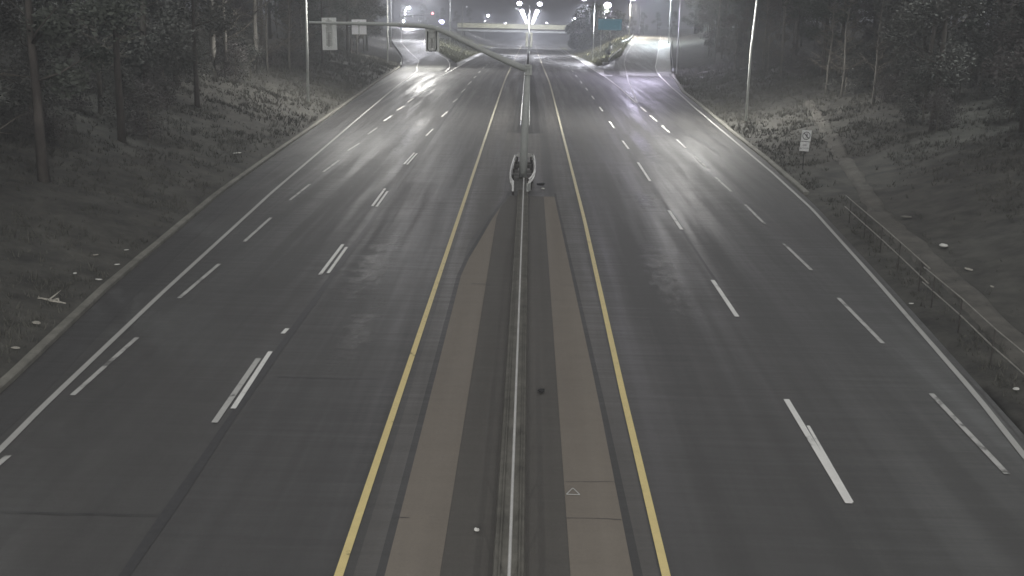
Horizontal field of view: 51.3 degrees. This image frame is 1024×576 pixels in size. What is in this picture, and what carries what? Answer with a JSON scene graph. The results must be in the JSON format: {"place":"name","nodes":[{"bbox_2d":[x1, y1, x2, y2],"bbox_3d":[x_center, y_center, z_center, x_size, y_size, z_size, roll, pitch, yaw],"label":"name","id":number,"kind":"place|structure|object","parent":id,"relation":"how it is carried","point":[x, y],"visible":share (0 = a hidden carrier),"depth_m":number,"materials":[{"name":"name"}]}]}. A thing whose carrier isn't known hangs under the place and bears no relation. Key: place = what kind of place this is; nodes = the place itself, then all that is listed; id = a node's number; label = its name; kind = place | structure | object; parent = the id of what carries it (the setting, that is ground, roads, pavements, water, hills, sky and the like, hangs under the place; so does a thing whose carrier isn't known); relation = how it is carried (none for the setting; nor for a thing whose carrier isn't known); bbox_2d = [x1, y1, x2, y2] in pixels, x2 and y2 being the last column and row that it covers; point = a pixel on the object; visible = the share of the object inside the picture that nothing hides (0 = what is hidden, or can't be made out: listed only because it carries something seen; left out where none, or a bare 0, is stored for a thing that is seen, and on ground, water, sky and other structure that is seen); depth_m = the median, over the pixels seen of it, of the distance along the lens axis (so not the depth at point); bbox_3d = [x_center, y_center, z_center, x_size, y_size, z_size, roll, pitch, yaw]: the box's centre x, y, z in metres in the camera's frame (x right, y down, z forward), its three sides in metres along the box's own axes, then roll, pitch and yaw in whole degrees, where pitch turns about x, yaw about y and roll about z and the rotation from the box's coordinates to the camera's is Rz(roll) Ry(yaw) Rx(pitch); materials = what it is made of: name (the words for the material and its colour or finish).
{"place":"outdoors","nodes":[
{"label":"outdoors","id":0,"kind":"place"},
{"bbox_2d":[392,28,449,59],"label":"ramp road","id":1,"kind":"structure","parent":0,"point":[412,40],"depth_m":224.28,"materials":[{"name":"grey asphalt"}]},
{"bbox_2d":[2,0,1019,29],"label":"sky","id":2,"kind":"structure","parent":0,"point":[554,12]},
{"bbox_2d":[0,59,1023,575],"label":"road","id":3,"kind":"structure","parent":0,"point":[740,481],"depth_m":28.43,"materials":[{"name":"grey asphalt"}]},
{"bbox_2d":[0,161,283,435],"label":"road patch","id":4,"kind":"object","parent":3,"relation":"on","point":[23,393],"visible":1,"depth_m":30.58,"materials":[{"name":"grey asphalt"}]},
{"bbox_2d":[0,128,376,464],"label":"lane line","id":5,"kind":"object","parent":3,"relation":"on","point":[87,381],"visible":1,"depth_m":28.37,"materials":[{"name":"white paint"}]},
{"bbox_2d":[0,85,397,452],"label":"edge line","id":6,"kind":"object","parent":3,"relation":"on","point":[24,424],"visible":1,"depth_m":29.74,"materials":[{"name":"paint"}]},
{"bbox_2d":[0,66,400,392],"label":"kerb","id":7,"kind":"structure","parent":3,"relation":"on","point":[25,362],"depth_m":34.89,"materials":[{"name":"concrete"}]},
{"bbox_2d":[212,358,260,422],"bbox_3d":[-6.444,2.346,25.119,0.140,0.102,4.325,1,14,-1],"label":"lane line","id":8,"kind":"object","parent":3,"relation":"on","point":[224,407],"visible":1,"depth_m":24.87,"materials":[{"name":"white paint"}]},
{"bbox_2d":[131,377,398,575],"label":"road patch","id":9,"kind":"object","parent":3,"relation":"on","point":[275,490],"visible":1,"depth_m":20.07,"materials":[{"name":"grey asphalt"}]},
{"bbox_2d":[119,78,475,575],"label":"tar seal","id":10,"kind":"object","parent":3,"relation":"on","point":[163,518],"visible":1,"depth_m":23.29,"materials":[{"name":"black asphalt"}]},
{"bbox_2d":[231,64,487,407],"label":"lane line","id":11,"kind":"object","parent":3,"relation":"on","point":[250,381],"visible":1,"depth_m":27.42,"materials":[{"name":"white paint"}]},
{"bbox_2d":[399,59,450,71],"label":"road patch","id":12,"kind":"object","parent":3,"relation":"on","point":[429,65],"visible":0.99,"depth_m":167.88,"materials":[{"name":"grey asphalt"}]},
{"bbox_2d":[334,45,521,575],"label":"yellow line","id":13,"kind":"object","parent":3,"relation":"on","point":[346,551],"visible":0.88,"depth_m":23.96,"materials":[{"name":"paint"}]},
{"bbox_2d":[353,87,518,575],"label":"shoulder","id":14,"kind":"object","parent":3,"relation":"on","point":[487,196],"visible":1,"depth_m":31.10},
{"bbox_2d":[385,209,499,575],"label":"median apron","id":15,"kind":"object","parent":3,"relation":"on","point":[417,548],"visible":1,"depth_m":22.34,"materials":[{"name":"concrete"}]},
{"bbox_2d":[376,192,509,575],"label":"gutter","id":16,"kind":"object","parent":3,"relation":"on","point":[384,558],"visible":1,"depth_m":22.92,"materials":[{"name":"concrete"}]},
{"bbox_2d":[440,196,569,575],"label":"median strip","id":17,"kind":"object","parent":3,"relation":"on","point":[468,550],"visible":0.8,"depth_m":22.93,"materials":[{"name":"concrete"}]},
{"bbox_2d":[492,178,528,575],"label":"median barrier","id":18,"kind":"object","parent":17,"relation":"on","point":[509,547],"visible":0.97,"depth_m":22.54,"materials":[{"name":"concrete"}]},
{"bbox_2d":[505,133,543,191],"bbox_3d":[0.813,-7.842,63.941,1.900,0.564,24.000,1,14,1],"label":"median strip","id":19,"kind":"object","parent":3,"relation":"on","point":[534,147],"visible":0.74,"depth_m":62.70,"materials":[{"name":"concrete"}]},
{"bbox_2d":[309,21,531,178],"bbox_3d":[-4.716,-9.620,55.578,11.591,8.120,0.840,1,14,1],"label":"signal mast","id":20,"kind":"object","parent":19,"relation":"on","point":[527,69],"visible":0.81,"depth_m":54.89,"materials":[{"name":"metal"}]},
{"bbox_2d":[321,18,336,49],"bbox_3d":[-9.419,-13.111,55.039,0.574,1.645,0.574,-12,19,-43],"label":"traffic signal","id":21,"kind":"object","parent":20,"relation":"attached to","point":[329,36],"visible":1,"depth_m":54.97,"materials":[{"name":"grey metal"}]},
{"bbox_2d":[425,26,438,51],"bbox_3d":[-4.114,-12.843,55.001,0.734,1.297,0.548,1,14,1],"label":"traffic signal","id":22,"kind":"object","parent":20,"relation":"attached to","point":[432,39],"visible":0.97,"depth_m":54.91,"materials":[{"name":"grey metal"}]},
{"bbox_2d":[510,153,535,194],"bbox_3d":[0.556,-5.838,54.665,1.300,1.100,9.440,1,14,1],"label":"guardrail","id":23,"kind":"object","parent":19,"relation":"on","point":[515,174],"visible":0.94,"depth_m":54.47,"materials":[{"name":"metal"}]},
{"bbox_2d":[529,50,542,132],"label":"median strip","id":24,"kind":"object","parent":3,"relation":"on","point":[535,126],"visible":0.84,"depth_m":92.97,"materials":[{"name":"concrete"}]},
{"bbox_2d":[544,197,632,575],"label":"median apron","id":25,"kind":"object","parent":3,"relation":"on","point":[597,546],"visible":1,"depth_m":22.36,"materials":[{"name":"concrete"}]},
{"bbox_2d":[554,194,642,575],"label":"gutter","id":26,"kind":"object","parent":3,"relation":"on","point":[632,550],"visible":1,"depth_m":22.26,"materials":[{"name":"concrete"}]},
{"bbox_2d":[541,87,658,575],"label":"shoulder","id":27,"kind":"object","parent":3,"relation":"on","point":[582,272],"visible":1,"depth_m":29.45},
{"bbox_2d":[535,47,670,575],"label":"yellow line","id":28,"kind":"object","parent":3,"relation":"on","point":[660,552],"visible":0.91,"depth_m":24.24,"materials":[{"name":"paint"}]},
{"bbox_2d":[617,61,668,75],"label":"road patch","id":29,"kind":"object","parent":3,"relation":"on","point":[640,68],"visible":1,"depth_m":166.98,"materials":[{"name":"grey asphalt"}]},
{"bbox_2d":[573,71,717,281],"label":"tar seal","id":30,"kind":"object","parent":3,"relation":"on","point":[696,251],"visible":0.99,"depth_m":49.52,"materials":[{"name":"black asphalt"}]},
{"bbox_2d":[568,66,851,502],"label":"lane line","id":31,"kind":"object","parent":3,"relation":"on","point":[814,445],"visible":0.99,"depth_m":23.59,"materials":[{"name":"white paint"}]},
{"bbox_2d":[671,65,808,195],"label":"kerb","id":32,"kind":"structure","parent":3,"relation":"on","point":[790,179],"depth_m":70.13,"materials":[{"name":"concrete"}]},
{"bbox_2d":[807,425,852,501],"bbox_3d":[6.454,3.524,21.775,0.070,0.088,3.764,2,14,2],"label":"lane line","id":33,"kind":"object","parent":3,"relation":"on","point":[831,466],"visible":1,"depth_m":21.54,"materials":[{"name":"white paint"}]},
{"bbox_2d":[670,86,1023,458],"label":"edge line","id":34,"kind":"object","parent":3,"relation":"on","point":[1004,430],"visible":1,"depth_m":31.03,"materials":[{"name":"paint"}]},
{"bbox_2d":[694,156,1009,473],"bbox_3d":[10.696,-2.247,43.769,0.292,1.090,46.406,2,14,1],"label":"lane line","id":35,"kind":"object","parent":3,"relation":"on","point":[995,461],"visible":1,"depth_m":25.37,"materials":[{"name":"white paint"}]},
{"bbox_2d":[0,12,1023,433],"bbox_3d":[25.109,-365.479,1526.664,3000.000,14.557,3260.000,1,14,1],"label":"ground","id":36,"kind":"structure","parent":0,"point":[988,238],"depth_m":48.41,"materials":[{"name":"soil"}]},
{"bbox_2d":[0,37,80,129],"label":"shrub","id":37,"kind":"object","parent":36,"relation":"on","point":[3,111],"visible":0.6,"depth_m":50.13,"materials":[{"name":"green plant"}]},
{"bbox_2d":[0,0,86,109],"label":"leafy tree","id":38,"kind":"object","parent":36,"relation":"on","point":[7,28],"visible":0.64,"depth_m":47.34,"materials":[{"name":"green plant"}]},
{"bbox_2d":[26,46,78,104],"bbox_3d":[-25.193,-11.720,58.678,2.825,3.757,3.083,-3,14,-18],"label":"shrub","id":39,"kind":"object","parent":36,"relation":"on","point":[52,57],"visible":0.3,"depth_m":58.07,"materials":[{"name":"green plant"}]},
{"bbox_2d":[56,71,97,110],"bbox_3d":[-23.229,-10.499,57.044,2.031,2.468,2.392,9,16,29],"label":"shrub","id":40,"kind":"object","parent":36,"relation":"on","point":[79,98],"visible":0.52,"depth_m":56.91,"materials":[{"name":"green plant"}]},
{"bbox_2d":[9,0,147,182],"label":"leafy tree","id":41,"kind":"object","parent":36,"relation":"on","point":[37,28],"visible":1,"depth_m":41.71,"materials":[{"name":"green plant"}]},
{"bbox_2d":[23,0,147,142],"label":"leafy tree","id":42,"kind":"object","parent":36,"relation":"on","point":[103,55],"visible":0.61,"depth_m":51.87,"materials":[{"name":"green plant"}]},
{"bbox_2d":[57,2,148,114],"bbox_3d":[-22.263,-13.680,57.188,4.712,9.612,5.519,2,14,3],"label":"tree","id":43,"kind":"object","parent":36,"relation":"on","point":[99,86],"visible":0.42,"depth_m":57.86,"materials":[{"name":"brown plant"}]},
{"bbox_2d":[57,0,161,72],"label":"leafy tree","id":44,"kind":"object","parent":36,"relation":"on","point":[125,32],"visible":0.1,"depth_m":74.95,"materials":[{"name":"green plant"}]},
{"bbox_2d":[96,61,157,126],"bbox_3d":[-20.987,-10.189,57.041,3.237,3.919,3.533,2,14,2],"label":"shrub","id":45,"kind":"object","parent":36,"relation":"on","point":[124,80],"visible":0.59,"depth_m":57.34,"materials":[{"name":"green plant"}]},
{"bbox_2d":[70,0,195,99],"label":"leafy tree","id":46,"kind":"object","parent":36,"relation":"on","point":[142,57],"visible":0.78,"depth_m":64.82,"materials":[{"name":"green plant"}]},
{"bbox_2d":[109,76,175,140],"bbox_3d":[-19.441,-9.333,56.254,3.328,3.603,2.826,-5,15,-24],"label":"shrub","id":47,"kind":"object","parent":36,"relation":"on","point":[146,103],"visible":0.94,"depth_m":56.08,"materials":[{"name":"green plant"}]},
{"bbox_2d":[140,63,181,107],"bbox_3d":[-21.534,-12.204,65.089,2.724,3.015,2.313,-6,15,-27],"label":"shrub","id":48,"kind":"object","parent":36,"relation":"on","point":[162,88],"visible":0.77,"depth_m":64.91,"materials":[{"name":"green plant"}]},
{"bbox_2d":[132,28,190,90],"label":"shrub","id":49,"kind":"object","parent":36,"relation":"on","point":[171,71],"visible":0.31,"depth_m":70.84,"materials":[{"name":"green plant"}]},
{"bbox_2d":[157,22,213,81],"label":"shrub","id":50,"kind":"object","parent":36,"relation":"on","point":[197,37],"visible":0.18,"depth_m":77.94,"materials":[{"name":"green plant"}]},
{"bbox_2d":[156,0,232,107],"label":"leafy tree","id":51,"kind":"object","parent":36,"relation":"on","point":[216,24],"visible":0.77,"depth_m":69.14,"materials":[{"name":"green plant"}]},
{"bbox_2d":[209,40,252,81],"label":"shrub","id":52,"kind":"object","parent":36,"relation":"on","point":[233,55],"visible":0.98,"depth_m":85.40,"materials":[{"name":"green plant"}]},
{"bbox_2d":[198,0,268,74],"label":"bare tree","id":53,"kind":"object","parent":36,"relation":"on","point":[224,39],"visible":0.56,"depth_m":85.52,"materials":[{"name":"brown plant"}]},
{"bbox_2d":[221,19,266,69],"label":"shrub","id":54,"kind":"object","parent":36,"relation":"on","point":[246,35],"visible":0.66,"depth_m":92.58,"materials":[{"name":"green plant"}]},
{"bbox_2d":[227,0,260,43],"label":"leafy tree","id":55,"kind":"object","parent":36,"relation":"on","point":[237,6],"visible":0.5,"depth_m":116.12,"materials":[{"name":"green plant"}]},
{"bbox_2d":[230,0,270,73],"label":"pine tree","id":56,"kind":"object","parent":36,"relation":"on","point":[255,11],"visible":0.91,"depth_m":92.09,"materials":[{"name":"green plant"}]},
{"bbox_2d":[236,43,268,78],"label":"shrub","id":57,"kind":"object","parent":36,"relation":"on","point":[253,51],"visible":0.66,"depth_m":89.73,"materials":[{"name":"green plant"}]},
{"bbox_2d":[250,1,291,71],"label":"bare tree","id":58,"kind":"object","parent":36,"relation":"on","point":[265,40],"visible":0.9,"depth_m":96.77,"materials":[{"name":"brown plant"}]},
{"bbox_2d":[270,0,313,70],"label":"bare tree","id":59,"kind":"object","parent":36,"relation":"on","point":[289,43],"visible":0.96,"depth_m":102.20,"materials":[{"name":"brown plant"}]},
{"bbox_2d":[281,35,305,67],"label":"shrub","id":60,"kind":"object","parent":36,"relation":"on","point":[297,58],"visible":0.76,"depth_m":106.72,"materials":[{"name":"green plant"}]},
{"bbox_2d":[305,0,310,104],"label":"street lamp","id":61,"kind":"object","parent":36,"relation":"on","point":[307,61],"visible":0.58,"depth_m":84.90,"materials":[{"name":"metal"}]},
{"bbox_2d":[307,0,349,63],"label":"leafy tree","id":62,"kind":"object","parent":36,"relation":"on","point":[341,7],"visible":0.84,"depth_m":120.77,"materials":[{"name":"green plant"}]},
{"bbox_2d":[323,0,376,58],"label":"leafy tree","id":63,"kind":"object","parent":36,"relation":"on","point":[353,12],"visible":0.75,"depth_m":139.49,"materials":[{"name":"green plant"}]},
{"bbox_2d":[352,0,382,52],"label":"leafy tree","id":64,"kind":"object","parent":36,"relation":"on","point":[376,29],"visible":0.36,"depth_m":169.80,"materials":[{"name":"green plant"}]},
{"bbox_2d":[353,0,386,50],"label":"leafy tree","id":65,"kind":"object","parent":36,"relation":"on","point":[381,12],"visible":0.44,"depth_m":179.24,"materials":[{"name":"green plant"}]},
{"bbox_2d":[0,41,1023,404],"bbox_3d":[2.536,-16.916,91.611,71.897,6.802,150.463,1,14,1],"label":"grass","id":66,"kind":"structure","parent":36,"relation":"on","point":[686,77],"depth_m":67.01,"materials":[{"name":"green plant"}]},
{"bbox_2d":[457,21,590,46],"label":"overpass","id":67,"kind":"object","parent":36,"relation":"on","point":[488,27],"visible":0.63,"depth_m":383.81,"materials":[{"name":"concrete"}]},
{"bbox_2d":[439,32,631,65],"bbox_3d":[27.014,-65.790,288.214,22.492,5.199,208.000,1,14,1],"label":"verge","id":68,"kind":"structure","parent":36,"relation":"on","point":[565,49],"depth_m":245.86,"materials":[{"name":"green plant"}]},
{"bbox_2d":[598,19,621,50],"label":"guide sign","id":69,"kind":"object","parent":68,"relation":"on","point":[610,24],"visible":0.96,"depth_m":228.80,"materials":[{"name":"teal metal"}]},
{"bbox_2d":[565,5,594,51],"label":"leafy tree","id":70,"kind":"object","parent":36,"relation":"on","point":[575,44],"visible":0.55,"depth_m":295.57,"materials":[{"name":"green plant"}]},
{"bbox_2d":[577,3,600,50],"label":"leafy tree","id":71,"kind":"object","parent":36,"relation":"on","point":[587,44],"visible":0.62,"depth_m":282.72,"materials":[{"name":"green plant"}]},
{"bbox_2d":[590,5,617,46],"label":"leafy tree","id":72,"kind":"object","parent":36,"relation":"on","point":[598,34],"visible":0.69,"depth_m":275.53,"materials":[{"name":"green plant"}]},
{"bbox_2d":[694,6,731,58],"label":"leafy tree","id":73,"kind":"object","parent":36,"relation":"on","point":[709,41],"visible":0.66,"depth_m":177.79,"materials":[{"name":"green plant"}]},
{"bbox_2d":[697,0,750,58],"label":"leafy tree","id":74,"kind":"object","parent":36,"relation":"on","point":[705,4],"visible":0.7,"depth_m":167.42,"materials":[{"name":"green plant"}]},
{"bbox_2d":[716,11,750,72],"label":"leafy tree","id":75,"kind":"object","parent":36,"relation":"on","point":[742,24],"visible":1,"depth_m":129.71,"materials":[{"name":"green plant"}]},
{"bbox_2d":[736,35,762,69],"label":"shrub","id":76,"kind":"object","parent":36,"relation":"on","point":[754,48],"visible":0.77,"depth_m":130.89,"materials":[{"name":"green plant"}]},
{"bbox_2d":[743,0,757,123],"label":"street lamp","id":77,"kind":"object","parent":36,"relation":"on","point":[748,86],"visible":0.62,"depth_m":83.21,"materials":[{"name":"metal"}]},
{"bbox_2d":[737,0,783,69],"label":"tree","id":78,"kind":"object","parent":36,"relation":"on","point":[764,39],"visible":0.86,"depth_m":120.45,"materials":[{"name":"brown plant"}]},
{"bbox_2d":[743,0,790,37],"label":"leafy tree","id":79,"kind":"object","parent":36,"relation":"on","point":[759,10],"visible":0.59,"depth_m":159.68,"materials":[{"name":"green plant"}]},
{"bbox_2d":[758,0,794,47],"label":"leafy tree","id":80,"kind":"object","parent":36,"relation":"on","point":[777,2],"visible":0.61,"depth_m":146.16,"materials":[{"name":"green plant"}]},
{"bbox_2d":[761,1,809,77],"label":"tree","id":81,"kind":"object","parent":36,"relation":"on","point":[782,54],"visible":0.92,"depth_m":108.65,"materials":[{"name":"brown plant"}]},
{"bbox_2d":[782,0,853,75],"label":"leafy tree","id":82,"kind":"object","parent":36,"relation":"on","point":[816,31],"visible":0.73,"depth_m":100.81,"materials":[{"name":"green plant"}]},
{"bbox_2d":[799,0,861,77],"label":"leafy tree","id":83,"kind":"object","parent":36,"relation":"on","point":[843,20],"visible":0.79,"depth_m":97.15,"materials":[{"name":"green plant"}]},
{"bbox_2d":[809,3,853,94],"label":"bare tree","id":84,"kind":"object","parent":36,"relation":"on","point":[830,56],"visible":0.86,"depth_m":90.57,"materials":[{"name":"brown plant"}]},
{"bbox_2d":[812,0,870,97],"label":"bare tree","id":85,"kind":"object","parent":36,"relation":"on","point":[844,68],"visible":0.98,"depth_m":86.30,"materials":[{"name":"brown plant"}]},
{"bbox_2d":[823,36,874,94],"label":"shrub","id":86,"kind":"object","parent":36,"relation":"on","point":[852,58],"visible":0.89,"depth_m":87.30,"materials":[{"name":"green plant"}]},
{"bbox_2d":[834,0,887,55],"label":"leafy tree","id":87,"kind":"object","parent":36,"relation":"on","point":[868,15],"visible":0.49,"depth_m":103.47,"materials":[{"name":"green plant"}]},
{"bbox_2d":[853,1,907,104],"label":"bare tree","id":88,"kind":"object","parent":36,"relation":"on","point":[878,44],"visible":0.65,"depth_m":78.40,"materials":[{"name":"brown plant"}]},
{"bbox_2d":[844,195,930,291],"bbox_3d":[13.917,-1.718,40.365,0.098,1.599,13.606,3,14,6],"label":"railing","id":89,"kind":"object","parent":36,"relation":"on","point":[913,269],"visible":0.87,"depth_m":39.01,"materials":[{"name":"grey metal"}]},
{"bbox_2d":[872,0,952,76],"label":"leafy tree","id":90,"kind":"object","parent":36,"relation":"on","point":[912,37],"visible":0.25,"depth_m":87.42,"materials":[{"name":"green plant"}]},
{"bbox_2d":[878,0,955,103],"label":"leafy tree","id":91,"kind":"object","parent":36,"relation":"on","point":[888,17],"visible":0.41,"depth_m":73.81,"materials":[{"name":"green plant"}]},
{"bbox_2d":[878,1,969,109],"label":"leafy tree","id":92,"kind":"object","parent":36,"relation":"on","point":[892,35],"visible":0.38,"depth_m":71.04,"materials":[{"name":"green plant"}]},
{"bbox_2d":[894,63,955,124],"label":"shrub","id":93,"kind":"object","parent":36,"relation":"on","point":[912,86],"visible":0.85,"depth_m":67.14,"materials":[{"name":"green plant"}]},
{"bbox_2d":[891,0,987,131],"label":"leafy tree","id":94,"kind":"object","parent":36,"relation":"on","point":[951,7],"visible":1,"depth_m":63.62,"materials":[{"name":"green plant"}]},
{"bbox_2d":[920,83,967,131],"bbox_3d":[25.836,-10.700,64.016,2.887,3.186,2.451,9,16,30],"label":"shrub","id":95,"kind":"object","parent":36,"relation":"on","point":[943,111],"visible":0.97,"depth_m":63.75,"materials":[{"name":"green plant"}]},
{"bbox_2d":[922,267,1023,374],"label":"railing","id":96,"kind":"object","parent":36,"relation":"on","point":[991,325],"visible":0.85,"depth_m":29.22,"materials":[{"name":"grey metal"}]},
{"bbox_2d":[959,0,1009,87],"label":"leafy tree","id":97,"kind":"object","parent":36,"relation":"on","point":[974,23],"visible":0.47,"depth_m":76.67,"materials":[{"name":"green plant"}]},
{"bbox_2d":[952,1,1023,94],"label":"leafy tree","id":98,"kind":"object","parent":36,"relation":"on","point":[986,19],"visible":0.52,"depth_m":72.14,"materials":[{"name":"green plant"}]},
{"bbox_2d":[501,34,553,44],"bbox_3d":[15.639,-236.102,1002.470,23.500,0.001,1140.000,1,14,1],"label":"road","id":99,"kind":"structure","parent":0,"point":[536,39],"depth_m":600.00,"materials":[{"name":"grey asphalt"}]},
{"bbox_2d":[464,44,593,66],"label":"road","id":100,"kind":"structure","parent":0,"point":[553,58],"depth_m":236.16,"materials":[{"name":"grey asphalt"}]},
{"bbox_2d":[618,35,670,61],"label":"ramp road","id":101,"kind":"structure","parent":0,"point":[644,48],"depth_m":214.51,"materials":[{"name":"grey asphalt"}]},
{"bbox_2d":[656,38,670,73],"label":"shoulder","id":102,"kind":"object","parent":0,"point":[663,64],"visible":0.98,"depth_m":191.87},
{"bbox_2d":[803,100,1023,372],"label":"path","id":103,"kind":"structure","parent":0,"point":[973,297],"depth_m":39.02,"materials":[{"name":"grey concrete"}]},
{"bbox_2d":[962,43,1003,99],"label":"shrub","id":104,"kind":"object","parent":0,"point":[983,52],"visible":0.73,"depth_m":71.37,"materials":[{"name":"green plant"}]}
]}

